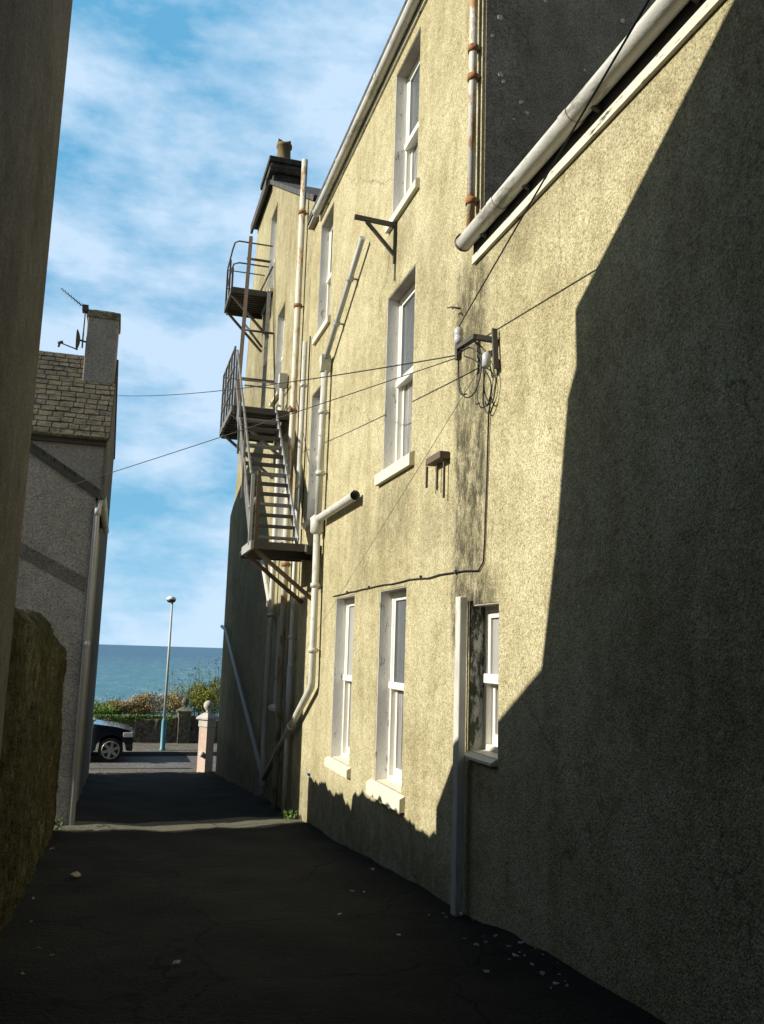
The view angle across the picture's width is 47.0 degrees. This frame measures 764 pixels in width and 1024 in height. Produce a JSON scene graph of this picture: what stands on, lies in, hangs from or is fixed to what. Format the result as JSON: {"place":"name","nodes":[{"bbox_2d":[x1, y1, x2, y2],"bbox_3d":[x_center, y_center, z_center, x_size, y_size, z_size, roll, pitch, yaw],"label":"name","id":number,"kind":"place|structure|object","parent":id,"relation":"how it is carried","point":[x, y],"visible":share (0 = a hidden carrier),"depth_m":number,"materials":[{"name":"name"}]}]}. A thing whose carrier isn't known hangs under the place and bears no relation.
{"place":"outdoors","nodes":[
{"label":"outdoors","id":0,"kind":"place"},
{"bbox_2d":[89,756,215,768],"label":"road","id":1,"kind":"structure","parent":0,"point":[96,762],"depth_m":26.72,"materials":[{"name":"grey asphalt"}]},
{"bbox_2d":[91,719,133,761],"bbox_3d":[-9.803,6.672,26.885,4.255,1.755,2.020,4,-9,-16],"label":"parked car","id":2,"kind":"object","parent":1,"relation":"on","point":[110,735],"visible":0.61,"depth_m":26.52,"materials":[{"name":"black paint"}]},
{"bbox_2d":[90,751,216,755],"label":"kerb","id":3,"kind":"structure","parent":1,"relation":"on","point":[188,753],"depth_m":28.38,"materials":[{"name":"grey concrete"}]},
{"bbox_2d":[89,768,215,773],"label":"pavement","id":4,"kind":"structure","parent":0,"point":[118,770],"depth_m":23.88,"materials":[{"name":"grey concrete"}]},
{"bbox_2d":[93,743,216,751],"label":"pavement","id":5,"kind":"structure","parent":0,"point":[154,747],"depth_m":29.70,"materials":[{"name":"grey concrete"}]},
{"bbox_2d":[159,596,175,750],"bbox_3d":[-7.199,5.356,29.314,0.330,5.085,0.325,4,-9,-16],"label":"street lamp","id":6,"kind":"object","parent":5,"relation":"on","point":[171,599],"visible":1,"depth_m":29.21,"materials":[{"name":"metal"}]},
{"bbox_2d":[94,644,222,715],"bbox_3d":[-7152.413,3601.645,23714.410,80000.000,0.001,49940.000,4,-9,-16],"label":"sea","id":7,"kind":"structure","parent":0,"point":[121,669],"depth_m":1059.32,"materials":[{"name":"liquid"}]},
{"bbox_2d":[39,0,404,647],"label":"sky","id":8,"kind":"structure","parent":0,"point":[175,112],"materials":[{"name":"blue"}]},
{"bbox_2d":[0,771,665,1023],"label":"alley ground","id":9,"kind":"structure","parent":0,"point":[234,898],"depth_m":5.97,"materials":[{"name":"black asphalt"}]},
{"bbox_2d":[0,608,66,940],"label":"boundary wall","id":10,"kind":"structure","parent":9,"relation":"on","point":[31,748],"depth_m":7.06,"materials":[{"name":"stone"}]},
{"bbox_2d":[0,0,72,755],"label":"brown house","id":11,"kind":"structure","parent":9,"relation":"on","point":[34,39],"depth_m":3.96,"materials":[{"name":"beige paint"}]},
{"bbox_2d":[54,815,63,829],"bbox_3d":[-4.261,4.031,11.402,0.264,0.227,0.486,4,-9,-16],"label":"weed","id":12,"kind":"object","parent":9,"relation":"on","point":[61,823],"visible":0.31,"depth_m":11.35,"materials":[{"name":"green plant"}]},
{"bbox_2d":[15,309,120,824],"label":"slate roof house","id":13,"kind":"structure","parent":9,"relation":"on","point":[62,562],"depth_m":12.57,"materials":[{"name":"slate"},{"name":"grey roughcast render"}]},
{"bbox_2d":[57,330,85,349],"bbox_3d":[-6.471,-3.596,18.343,0.451,0.441,0.416,-1,-9,17],"label":"satellite dish","id":14,"kind":"object","parent":13,"relation":"attached to","point":[78,339],"visible":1,"depth_m":18.25,"materials":[{"name":"metal"}]},
{"bbox_2d":[61,288,88,331],"bbox_3d":[-6.478,-4.163,18.440,0.592,1.048,0.320,4,-9,-16],"label":"tv aerial","id":15,"kind":"object","parent":13,"relation":"attached to","point":[85,307],"visible":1,"depth_m":18.45,"materials":[{"name":"metal"}]},
{"bbox_2d":[70,871,80,876],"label":"crumpled leaf","id":16,"kind":"object","parent":9,"relation":"on","point":[76,874],"visible":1,"depth_m":8.03,"materials":[{"name":"beige plant"}]},
{"bbox_2d":[89,716,95,766],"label":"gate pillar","id":17,"kind":"structure","parent":9,"relation":"on","point":[94,718],"depth_m":23.94,"materials":[{"name":"stone"}]},
{"bbox_2d":[196,700,218,771],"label":"gate pillar","id":18,"kind":"structure","parent":9,"relation":"on","point":[207,723],"depth_m":23.84,"materials":[{"name":"pink paint"}]},
{"bbox_2d":[215,138,320,808],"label":"fire escape house","id":19,"kind":"structure","parent":9,"relation":"on","point":[251,728],"depth_m":17.95,"materials":[{"name":"beige paint"}]},
{"bbox_2d":[219,236,320,603],"bbox_3d":[-2.321,-2.326,16.407,1.096,8.231,7.522,4,-9,-16],"label":"fire escape","id":20,"kind":"object","parent":19,"relation":"attached to","point":[247,302],"visible":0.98,"depth_m":15.05,"materials":[{"name":"metal"}]},
{"bbox_2d":[268,203,277,293],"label":"window","id":21,"kind":"structure","parent":19,"relation":"in","point":[274,219],"depth_m":20.27,"materials":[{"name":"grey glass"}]},
{"bbox_2d":[269,303,284,406],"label":"window","id":22,"kind":"structure","parent":19,"relation":"in","point":[281,318],"depth_m":18.19,"materials":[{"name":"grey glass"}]},
{"bbox_2d":[268,614,286,712],"bbox_3d":[-1.683,2.581,15.144,0.320,1.663,0.980,4,-9,-16],"label":"window","id":23,"kind":"structure","parent":19,"relation":"in","point":[272,707],"depth_m":15.52,"materials":[{"name":"grey glass"}]},
{"bbox_2d":[277,430,288,542],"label":"window","id":24,"kind":"structure","parent":19,"relation":"in","point":[285,439],"depth_m":16.63,"materials":[{"name":"grey glass"}]},
{"bbox_2d":[280,808,297,819],"bbox_3d":[-1.328,4.353,12.631,0.275,0.200,0.380,4,-9,-16],"label":"weed","id":25,"kind":"object","parent":9,"relation":"on","point":[292,815],"visible":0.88,"depth_m":12.61,"materials":[{"name":"green plant"}]},
{"bbox_2d":[261,0,655,904],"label":"tall house","id":26,"kind":"structure","parent":9,"relation":"on","point":[463,104],"depth_m":9.39,"materials":[{"name":"cream painted render"},{"name":"grey render"}]},
{"bbox_2d":[302,385,320,528],"bbox_3d":[-0.973,-0.871,13.472,0.190,2.153,1.200,4,-9,-16],"label":"window","id":27,"kind":"structure","parent":26,"relation":"in","point":[314,431],"depth_m":13.94,"materials":[{"name":"grey glass"}]},
{"bbox_2d":[312,203,333,345],"bbox_3d":[-0.804,-3.742,13.829,0.290,2.003,1.100,4,-9,-16],"label":"window","id":28,"kind":"structure","parent":26,"relation":"in","point":[324,319],"depth_m":14.22,"materials":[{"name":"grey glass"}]},
{"bbox_2d":[324,595,354,777],"bbox_3d":[-0.404,2.118,10.898,0.290,2.133,1.150,4,-9,-16],"label":"window","id":29,"kind":"structure","parent":26,"relation":"in","point":[344,627],"depth_m":11.28,"materials":[{"name":"clear glass"}]},
{"bbox_2d":[354,214,397,280],"bbox_3d":[-0.078,-2.973,9.880,0.502,0.702,0.045,4,-9,-16],"label":"wall bracket","id":30,"kind":"object","parent":26,"relation":"attached to","point":[368,221],"depth_m":9.91,"materials":[{"name":"metal"}]},
{"bbox_2d":[366,586,406,812],"bbox_3d":[0.167,1.856,8.989,0.295,2.143,1.170,4,-9,-16],"label":"window","id":31,"kind":"structure","parent":26,"relation":"in","point":[392,619],"depth_m":9.33,"materials":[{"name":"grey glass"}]},
{"bbox_2d":[374,264,415,485],"bbox_3d":[0.265,-1.449,9.527,0.295,2.183,1.250,4,-9,-16],"label":"window","id":32,"kind":"structure","parent":26,"relation":"in","point":[398,457],"depth_m":9.90,"materials":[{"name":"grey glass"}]},
{"bbox_2d":[385,28,420,233],"bbox_3d":[0.360,-4.309,9.965,0.290,1.973,1.110,4,-9,-16],"label":"window","id":33,"kind":"structure","parent":26,"relation":"in","point":[406,183],"depth_m":10.32,"materials":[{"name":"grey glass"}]},
{"bbox_2d":[333,396,491,596],"bbox_3d":[0.103,0.133,9.237,0.042,1.351,5.215,4,-9,-16],"label":"wall cable","id":34,"kind":"object","parent":26,"relation":"attached to","point":[484,522],"depth_m":6.93,"materials":[{"name":"black"}]},
{"bbox_2d":[425,451,449,497],"bbox_3d":[0.494,-0.309,7.910,0.095,0.415,0.380,4,-9,-16],"label":"vent bracket","id":35,"kind":"object","parent":26,"relation":"attached to","point":[437,459],"visible":1,"depth_m":7.86,"materials":[{"name":"brown metal"}]},
{"bbox_2d":[450,0,763,1023],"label":"eaved house","id":36,"kind":"structure","parent":9,"relation":"on","point":[608,762],"depth_m":4.93,"materials":[{"name":"cream roughcast render"}]},
{"bbox_2d":[454,327,498,413],"bbox_3d":[0.747,-1.157,7.051,0.217,0.806,0.528,4,-9,-16],"label":"cable bracket","id":37,"kind":"object","parent":36,"relation":"attached to","point":[461,344],"visible":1,"depth_m":6.92,"materials":[{"name":"metal"}]},
{"bbox_2d":[34,358,454,496],"bbox_3d":[-2.142,-0.745,9.819,7.634,0.408,0.009,-7,-12,43],"label":"overhead cable","id":38,"kind":"object","parent":37,"relation":"attached to","point":[264,422],"visible":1,"depth_m":8.82,"materials":[{"name":"black plastic"}]},
{"bbox_2d":[117,355,454,395],"bbox_3d":[-2.897,-2.058,14.264,0.012,3.520,15.392,6,-10,-27],"label":"overhead cable","id":39,"kind":"object","parent":37,"relation":"attached to","point":[319,377],"visible":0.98,"depth_m":9.59,"materials":[{"name":"black plastic"}]},
{"bbox_2d":[458,0,649,326],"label":"overhead cable","id":40,"kind":"object","parent":37,"relation":"attached to","point":[606,72],"visible":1,"depth_m":4.52,"materials":[{"name":"black plastic"}]},
{"bbox_2d":[465,602,498,766],"bbox_3d":[0.856,1.298,6.732,0.270,1.193,0.566,4,-9,-16],"label":"window","id":41,"kind":"structure","parent":36,"relation":"in","point":[484,642],"depth_m":6.94,"materials":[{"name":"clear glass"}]},
{"bbox_3d":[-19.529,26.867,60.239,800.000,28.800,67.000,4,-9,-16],"label":"cliff top ground","id":42,"kind":"structure","parent":0,"visible":0},
{"bbox_2d":[93,696,127,715],"bbox_3d":[-10.147,7.261,31.709,1.950,1.269,1.333,4,-9,-16],"label":"green bush","id":43,"kind":"object","parent":42,"relation":"on","point":[100,709],"visible":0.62,"depth_m":31.55,"materials":[{"name":"green plant"}]},
{"bbox_2d":[101,693,150,714],"bbox_3d":[-9.448,7.315,32.138,2.019,1.338,1.273,4,-9,-16],"label":"dry bush","id":44,"kind":"object","parent":42,"relation":"on","point":[137,708],"visible":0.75,"depth_m":32.00,"materials":[{"name":"brown plant"}]},
{"bbox_2d":[126,684,186,715],"bbox_3d":[-8.387,7.221,32.470,2.224,1.692,1.250,4,-9,-16],"label":"dry bush","id":45,"kind":"object","parent":42,"relation":"on","point":[151,704],"visible":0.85,"depth_m":32.41,"materials":[{"name":"brown plant"}]},
{"bbox_2d":[97,715,218,742],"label":"roadside wall","id":46,"kind":"structure","parent":42,"relation":"on","point":[147,730],"depth_m":31.28,"materials":[{"name":"grey stone"}]},
{"bbox_2d":[93,714,173,724],"bbox_3d":[-8.771,7.327,30.992,2.815,0.403,0.250,4,-9,-16],"label":"creeper","id":47,"kind":"object","parent":46,"relation":"hanging from","point":[113,719],"visible":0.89,"depth_m":30.94,"materials":[{"name":"green plant"}]},
{"bbox_2d":[176,698,192,743],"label":"gate pillar","id":48,"kind":"structure","parent":42,"relation":"on","point":[185,712],"depth_m":31.24,"materials":[{"name":"grey stone"}]},
{"bbox_2d":[163,668,220,716],"bbox_3d":[-7.087,7.077,32.969,2.264,2.411,1.536,4,-9,-16],"label":"overgrown bush","id":49,"kind":"object","parent":42,"relation":"on","point":[201,694],"visible":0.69,"depth_m":32.96,"materials":[{"name":"green plant"}]},
{"bbox_2d":[187,659,220,715],"bbox_3d":[-5.515,6.980,33.590,4.021,2.892,1.673,4,-9,-16],"label":"overgrown bush","id":50,"kind":"object","parent":42,"relation":"on","point":[217,686],"visible":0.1,"depth_m":33.10,"materials":[{"name":"green plant"}]}
]}

